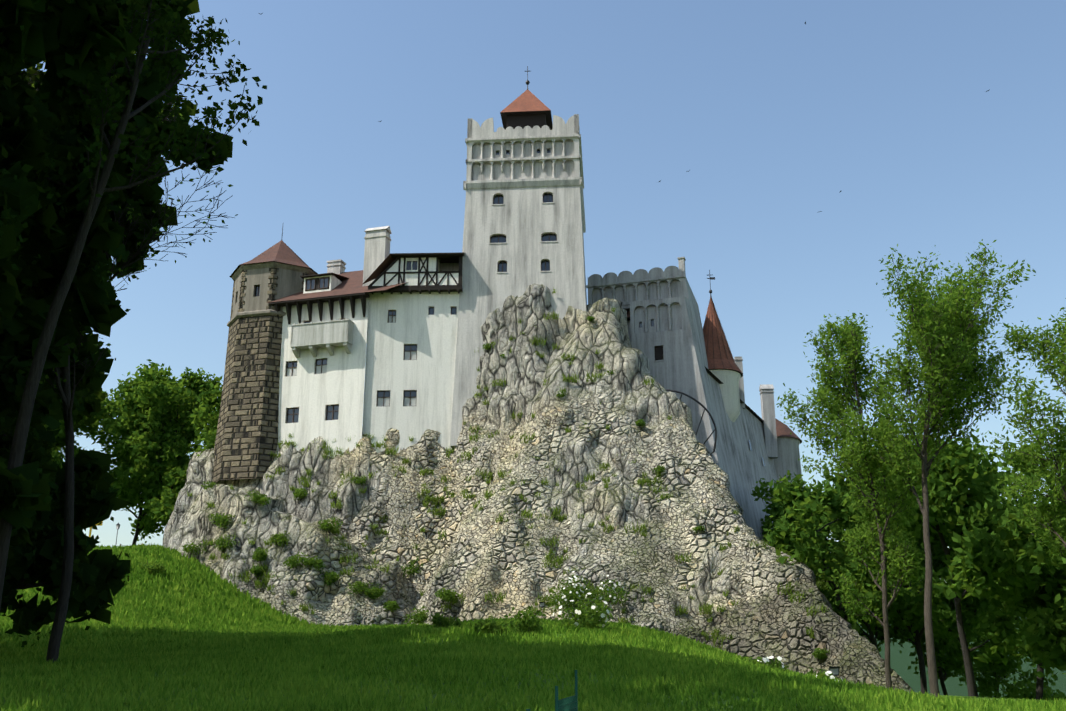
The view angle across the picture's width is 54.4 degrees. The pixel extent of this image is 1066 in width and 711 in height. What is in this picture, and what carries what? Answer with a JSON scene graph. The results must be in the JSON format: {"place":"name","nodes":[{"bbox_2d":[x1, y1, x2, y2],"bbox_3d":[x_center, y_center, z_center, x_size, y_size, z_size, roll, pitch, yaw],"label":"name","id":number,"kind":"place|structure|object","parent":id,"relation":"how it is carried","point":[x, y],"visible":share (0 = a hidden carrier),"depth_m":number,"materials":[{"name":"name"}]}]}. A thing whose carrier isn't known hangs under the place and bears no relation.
{"place":"outdoors","nodes":[
{"label":"outdoors","id":0,"kind":"place"},
{"bbox_2d":[212,227,317,481],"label":"round tower","id":1,"kind":"structure","parent":0,"point":[246,440],"depth_m":112.51,"materials":[{"name":"brown stone"}]},
{"bbox_2d":[450,66,586,445],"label":"castle tower","id":2,"kind":"structure","parent":0,"point":[524,216],"depth_m":114.17,"materials":[{"name":"white paint"}]},
{"bbox_2d":[3,576,1065,710],"bbox_3d":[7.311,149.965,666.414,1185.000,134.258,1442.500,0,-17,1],"label":"ground","id":3,"kind":"structure","parent":0,"point":[900,663],"depth_m":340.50,"materials":[{"name":"green plant"}]},
{"bbox_2d":[0,56,74,333],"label":"tree","id":4,"kind":"object","parent":3,"relation":"on","point":[42,162],"visible":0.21,"depth_m":31.63,"materials":[{"name":"green plant"}]},
{"bbox_2d":[44,414,83,467],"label":"tree","id":5,"kind":"object","parent":3,"relation":"on","point":[60,433],"depth_m":113.66,"materials":[{"name":"green plant"}]},
{"bbox_2d":[0,283,130,647],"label":"tree","id":6,"kind":"object","parent":3,"relation":"on","point":[98,575],"visible":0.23,"depth_m":43.36,"materials":[{"name":"green plant"}]},
{"bbox_2d":[0,1,133,247],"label":"tree","id":7,"kind":"object","parent":3,"relation":"on","point":[23,129],"visible":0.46,"depth_m":32.39,"materials":[{"name":"green plant"}]},
{"bbox_2d":[0,0,139,529],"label":"tree","id":8,"kind":"object","parent":3,"relation":"on","point":[83,38],"visible":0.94,"depth_m":26.02,"materials":[{"name":"green plant"}]},
{"bbox_2d":[46,400,118,465],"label":"tree","id":9,"kind":"object","parent":3,"relation":"on","point":[101,415],"visible":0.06,"depth_m":127.91,"materials":[{"name":"green plant"}]},
{"bbox_2d":[89,521,102,536],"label":"yellow sign","id":10,"kind":"object","parent":3,"relation":"on","point":[90,530],"visible":0.08,"depth_m":110.39,"materials":[{"name":"yellow"}]},
{"bbox_2d":[10,51,196,541],"bbox_3d":[-27.869,-4.737,53.033,20.861,38.140,24.622,16,-23,-41],"label":"tree","id":11,"kind":"object","parent":3,"relation":"on","point":[87,404],"visible":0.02,"depth_m":61.09,"materials":[{"name":"green plant"}]},
{"bbox_2d":[0,0,232,562],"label":"tree","id":12,"kind":"object","parent":3,"relation":"on","point":[95,306],"visible":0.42,"depth_m":35.68,"materials":[{"name":"green plant"}]},
{"bbox_2d":[116,522,119,543],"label":"lamp post","id":13,"kind":"object","parent":3,"relation":"on","point":[118,526],"depth_m":110.91,"materials":[{"name":"black metal"}]},
{"bbox_2d":[16,47,237,663],"bbox_3d":[-17.626,-1.561,37.134,10.963,24.895,9.920,-15,-22,40],"label":"sparse tree","id":14,"kind":"object","parent":3,"relation":"on","point":[66,396],"visible":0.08,"depth_m":36.85,"materials":[{"name":"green plant"}]},
{"bbox_2d":[0,0,266,607],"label":"slim tree","id":15,"kind":"object","parent":3,"relation":"on","point":[21,431],"visible":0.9,"depth_m":29.13,"materials":[{"name":"green plant"}]},
{"bbox_2d":[97,378,205,545],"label":"tree","id":16,"kind":"object","parent":3,"relation":"on","point":[137,531],"visible":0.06,"depth_m":131.74,"materials":[{"name":"green plant"}]},
{"bbox_2d":[138,561,165,573],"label":"shrub","id":17,"kind":"object","parent":3,"relation":"on","point":[155,568],"visible":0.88,"depth_m":85.64,"materials":[{"name":"green plant"}]},
{"bbox_2d":[86,359,222,536],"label":"tree","id":18,"kind":"object","parent":3,"relation":"on","point":[154,425],"visible":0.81,"depth_m":123.61,"materials":[{"name":"green plant"}]},
{"bbox_2d":[140,383,221,526],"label":"tree","id":19,"kind":"object","parent":3,"relation":"on","point":[208,417],"visible":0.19,"depth_m":118.28,"materials":[{"name":"green plant"}]},
{"bbox_2d":[184,414,217,464],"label":"tree","id":20,"kind":"object","parent":3,"relation":"on","point":[194,450],"visible":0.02,"depth_m":141.27,"materials":[{"name":"green plant"}]},
{"bbox_2d":[195,428,216,455],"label":"tree","id":21,"kind":"object","parent":3,"relation":"on","point":[210,440],"visible":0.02,"depth_m":114.83,"materials":[{"name":"green plant"}]},
{"bbox_2d":[0,542,863,684],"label":"grass clumps","id":22,"kind":"object","parent":3,"relation":"on","point":[162,609],"visible":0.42,"depth_m":70.12,"materials":[{"name":"green plant"}]},
{"bbox_2d":[430,612,461,627],"bbox_3d":[-4.423,13.575,52.538,1.688,1.110,1.295,0,-17,1],"label":"shrub","id":23,"kind":"object","parent":3,"relation":"on","point":[438,620],"visible":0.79,"depth_m":52.38,"materials":[{"name":"green plant"}]},
{"bbox_2d":[474,618,508,635],"bbox_3d":[-1.881,12.216,46.306,1.739,1.035,1.041,8,-19,-25],"label":"shrub","id":24,"kind":"object","parent":3,"relation":"on","point":[492,626],"visible":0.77,"depth_m":46.15,"materials":[{"name":"green plant"}]},
{"bbox_2d":[503,605,545,634],"bbox_3d":[-0.317,12.101,46.835,2.006,1.602,1.883,8,-19,-25],"label":"shrub","id":25,"kind":"object","parent":3,"relation":"on","point":[527,622],"visible":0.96,"depth_m":46.74,"materials":[{"name":"green plant"}]},
{"bbox_2d":[0,622,1065,710],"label":"grass","id":26,"kind":"structure","parent":3,"relation":"on","point":[290,671],"depth_m":23.54,"materials":[{"name":"green plant"}]},
{"bbox_2d":[163,283,912,692],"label":"castle rock","id":27,"kind":"object","parent":3,"relation":"on","point":[473,555],"visible":0.79,"depth_m":96.02,"materials":[{"name":"grey stone"}]},
{"bbox_2d":[182,541,207,555],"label":"shrub","id":28,"kind":"object","parent":27,"relation":"on","point":[188,549],"visible":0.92,"depth_m":98.25,"materials":[{"name":"green plant"}]},
{"bbox_2d":[201,480,217,489],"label":"shrub","id":29,"kind":"object","parent":27,"relation":"on","point":[210,485],"visible":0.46,"depth_m":102.85,"materials":[{"name":"green plant"}]},
{"bbox_2d":[209,513,234,528],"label":"shrub","id":30,"kind":"object","parent":27,"relation":"on","point":[221,519],"visible":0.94,"depth_m":99.19,"materials":[{"name":"green plant"}]},
{"bbox_2d":[211,535,239,550],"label":"shrub","id":31,"kind":"object","parent":27,"relation":"on","point":[218,542],"visible":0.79,"depth_m":96.97,"materials":[{"name":"green plant"}]},
{"bbox_2d":[244,490,271,505],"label":"shrub","id":32,"kind":"object","parent":27,"relation":"on","point":[261,498],"visible":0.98,"depth_m":99.60,"materials":[{"name":"green plant"}]},
{"bbox_2d":[250,565,266,577],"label":"shrub","id":33,"kind":"object","parent":27,"relation":"on","point":[256,570],"visible":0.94,"depth_m":94.97,"materials":[{"name":"green plant"}]},
{"bbox_2d":[252,547,268,561],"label":"shrub","id":34,"kind":"object","parent":27,"relation":"on","point":[257,555],"visible":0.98,"depth_m":95.68,"materials":[{"name":"green plant"}]},
{"bbox_2d":[271,531,289,545],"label":"shrub","id":35,"kind":"object","parent":27,"relation":"on","point":[280,537],"visible":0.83,"depth_m":96.64,"materials":[{"name":"green plant"}]},
{"bbox_2d":[283,552,312,568],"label":"shrub","id":36,"kind":"object","parent":27,"relation":"on","point":[295,563],"visible":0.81,"depth_m":94.51,"materials":[{"name":"green plant"}]},
{"bbox_2d":[293,487,307,499],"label":"shrub","id":37,"kind":"object","parent":27,"relation":"on","point":[300,492],"visible":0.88,"depth_m":105.35,"materials":[{"name":"green plant"}]},
{"bbox_2d":[303,556,324,570],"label":"shrub","id":38,"kind":"object","parent":27,"relation":"on","point":[316,563],"visible":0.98,"depth_m":94.69,"materials":[{"name":"green plant"}]},
{"bbox_2d":[317,516,342,533],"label":"shrub","id":39,"kind":"object","parent":27,"relation":"on","point":[324,524],"visible":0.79,"depth_m":97.14,"materials":[{"name":"green plant"}]},
{"bbox_2d":[320,569,339,585],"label":"shrub","id":40,"kind":"object","parent":27,"relation":"on","point":[329,576],"visible":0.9,"depth_m":94.38,"materials":[{"name":"green plant"}]},
{"bbox_2d":[350,475,367,485],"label":"shrub","id":41,"kind":"object","parent":27,"relation":"on","point":[359,480],"visible":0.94,"depth_m":104.82,"materials":[{"name":"green plant"}]},
{"bbox_2d":[345,581,374,595],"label":"shrub","id":42,"kind":"object","parent":27,"relation":"on","point":[356,587],"visible":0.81,"depth_m":94.61,"materials":[{"name":"green plant"}]},
{"bbox_2d":[267,226,463,457],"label":"castle building","id":43,"kind":"structure","parent":27,"relation":"on","point":[397,313],"depth_m":110.68,"materials":[{"name":"white paint"}]},
{"bbox_2d":[364,584,384,598],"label":"shrub","id":44,"kind":"object","parent":27,"relation":"on","point":[375,592],"visible":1,"depth_m":94.31,"materials":[{"name":"green plant"}]},
{"bbox_2d":[383,600,399,611],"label":"shrub","id":45,"kind":"object","parent":27,"relation":"on","point":[391,605],"visible":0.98,"depth_m":93.83,"materials":[{"name":"green plant"}]},
{"bbox_2d":[400,559,422,577],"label":"shrub","id":46,"kind":"object","parent":27,"relation":"on","point":[411,565],"visible":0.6,"depth_m":99.83,"materials":[{"name":"green plant"}]},
{"bbox_2d":[403,606,428,624],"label":"shrub","id":47,"kind":"object","parent":27,"relation":"on","point":[418,617],"visible":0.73,"depth_m":92.22,"materials":[{"name":"green plant"}]},
{"bbox_2d":[435,588,459,602],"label":"shrub","id":48,"kind":"object","parent":27,"relation":"on","point":[443,595],"visible":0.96,"depth_m":89.84,"materials":[{"name":"green plant"}]},
{"bbox_2d":[482,342,493,350],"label":"shrub","id":49,"kind":"object","parent":27,"relation":"on","point":[487,346],"visible":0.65,"depth_m":109.14,"materials":[{"name":"green plant"}]},
{"bbox_2d":[187,287,829,649],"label":"rock grass tufts","id":50,"kind":"object","parent":27,"relation":"on","point":[432,499],"visible":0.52,"depth_m":96.12,"materials":[{"name":"green plant"}]},
{"bbox_2d":[555,390,566,397],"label":"shrub","id":51,"kind":"object","parent":27,"relation":"on","point":[562,394],"visible":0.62,"depth_m":101.48,"materials":[{"name":"green plant"}]},
{"bbox_2d":[546,569,590,612],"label":"shrub","id":52,"kind":"object","parent":27,"relation":"on","point":[563,595],"visible":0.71,"depth_m":85.13,"materials":[{"name":"green plant"}]},
{"bbox_2d":[586,315,594,321],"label":"shrub","id":53,"kind":"object","parent":27,"relation":"on","point":[590,319],"visible":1,"depth_m":107.64,"materials":[{"name":"green plant"}]},
{"bbox_2d":[584,575,629,605],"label":"shrub","id":54,"kind":"object","parent":27,"relation":"on","point":[606,589],"visible":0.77,"depth_m":84.64,"materials":[{"name":"green plant"}]},
{"bbox_2d":[635,419,645,426],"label":"shrub","id":55,"kind":"object","parent":27,"relation":"on","point":[640,422],"visible":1,"depth_m":98.28,"materials":[{"name":"green plant"}]},
{"bbox_2d":[652,464,664,473],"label":"shrub","id":56,"kind":"object","parent":27,"relation":"on","point":[660,470],"visible":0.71,"depth_m":94.48,"materials":[{"name":"green plant"}]},
{"bbox_2d":[666,389,716,453],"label":"metal railing","id":57,"kind":"object","parent":27,"relation":"attached to","point":[705,408],"visible":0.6,"depth_m":102.87,"materials":[{"name":"black metal"}]},
{"bbox_2d":[586,257,801,542],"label":"castle wing","id":58,"kind":"structure","parent":27,"relation":"on","point":[677,344],"depth_m":119.43,"materials":[{"name":"white paint"}]},
{"bbox_2d":[692,525,705,533],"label":"shrub","id":59,"kind":"object","parent":27,"relation":"on","point":[700,528],"visible":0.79,"depth_m":88.69,"materials":[{"name":"green plant"}]},
{"bbox_2d":[812,648,829,659],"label":"shrub","id":60,"kind":"object","parent":27,"relation":"on","point":[819,654],"visible":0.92,"depth_m":75.76,"materials":[{"name":"green plant"}]},
{"bbox_2d":[539,602,544,606],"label":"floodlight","id":61,"kind":"object","parent":3,"relation":"on","point":[541,604],"visible":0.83,"depth_m":86.34,"materials":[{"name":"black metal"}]},
{"bbox_2d":[526,670,577,710],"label":"chair","id":62,"kind":"object","parent":3,"relation":"on","point":[570,703],"visible":1,"depth_m":12.27,"materials":[{"name":"green"}]},
{"bbox_2d":[552,591,615,630],"bbox_3d":[2.391,12.550,50.137,3.193,2.250,2.430,-9,-19,27],"label":"shrub","id":63,"kind":"object","parent":3,"relation":"on","point":[592,616],"visible":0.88,"depth_m":49.68,"materials":[{"name":"green plant"}]},
{"bbox_2d":[745,656,788,670],"bbox_3d":[9.856,13.573,44.377,2.290,1.431,1.626,7,-19,-23],"label":"shrub","id":64,"kind":"object","parent":3,"relation":"on","point":[772,664],"visible":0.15,"depth_m":44.30,"materials":[{"name":"green plant"}]},
{"bbox_2d":[751,471,891,648],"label":"tree","id":65,"kind":"object","parent":3,"relation":"on","point":[776,510],"visible":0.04,"depth_m":114.01,"materials":[{"name":"green plant"}]},
{"bbox_2d":[800,668,842,681],"bbox_3d":[12.313,13.993,43.761,1.780,1.548,2.236,10,-19,-29],"label":"shrub","id":66,"kind":"object","parent":3,"relation":"on","point":[828,673],"visible":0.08,"depth_m":43.59,"materials":[{"name":"green plant"}]},
{"bbox_2d":[828,666,839,675],"bbox_3d":[14.312,15.400,49.125,0.500,1.260,0.360,0,-17,1],"label":"floodlight","id":67,"kind":"object","parent":3,"relation":"on","point":[834,670],"visible":0.71,"depth_m":49.21,"materials":[{"name":"black metal"}]},
{"bbox_2d":[762,470,907,631],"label":"tree","id":68,"kind":"object","parent":3,"relation":"on","point":[802,547],"visible":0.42,"depth_m":85.92,"materials":[{"name":"green plant"}]},
{"bbox_2d":[776,310,930,687],"bbox_3d":[19.532,8.074,62.770,8.425,24.469,9.296,0,-17,1],"label":"ash tree","id":69,"kind":"object","parent":3,"relation":"on","point":[848,340],"visible":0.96,"depth_m":62.40,"materials":[{"name":"green plant"}]},
{"bbox_2d":[818,419,968,693],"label":"tree","id":70,"kind":"object","parent":3,"relation":"on","point":[906,610],"visible":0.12,"depth_m":90.80,"materials":[{"name":"green plant"}]},
{"bbox_2d":[855,553,983,694],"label":"tree","id":71,"kind":"object","parent":3,"relation":"on","point":[953,660],"visible":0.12,"depth_m":120.38,"materials":[{"name":"green plant"}]},
{"bbox_2d":[867,239,1035,696],"bbox_3d":[24.435,6.119,59.940,11.371,26.676,9.587,7,-18,-21],"label":"ash tree","id":72,"kind":"object","parent":3,"relation":"on","point":[944,329],"visible":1,"depth_m":59.70,"materials":[{"name":"green plant"}]},
{"bbox_2d":[908,456,1000,696],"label":"tree","id":73,"kind":"object","parent":3,"relation":"on","point":[969,605],"visible":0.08,"depth_m":98.55,"materials":[{"name":"green plant"}]},
{"bbox_2d":[864,428,1054,696],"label":"tree","id":74,"kind":"object","parent":3,"relation":"on","point":[982,562],"visible":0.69,"depth_m":72.05,"materials":[{"name":"green plant"}]},
{"bbox_2d":[944,437,1065,699],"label":"tree","id":75,"kind":"object","parent":3,"relation":"on","point":[1048,592],"visible":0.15,"depth_m":76.23,"materials":[{"name":"green plant"}]},
{"bbox_2d":[944,547,1065,700],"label":"tree","id":76,"kind":"object","parent":3,"relation":"on","point":[998,672],"visible":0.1,"depth_m":127.63,"materials":[{"name":"green plant"}]},
{"bbox_2d":[981,298,1065,566],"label":"ash tree","id":77,"kind":"object","parent":3,"relation":"on","point":[1054,457],"visible":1,"depth_m":54.51,"materials":[{"name":"green plant"}]},
{"bbox_2d":[990,454,1065,679],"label":"tree","id":78,"kind":"object","parent":3,"relation":"on","point":[1048,635],"visible":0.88,"depth_m":65.24,"materials":[{"name":"green plant"}]},
{"bbox_2d":[1058,527,1065,600],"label":"tree","id":79,"kind":"object","parent":3,"relation":"on","point":[1064,559],"visible":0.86,"depth_m":51.80,"materials":[{"name":"green plant"}]},
{"bbox_2d":[22,0,1065,552],"label":"sky","id":80,"kind":"structure","parent":0,"point":[886,105],"materials":[{"name":"blue"}]}
]}

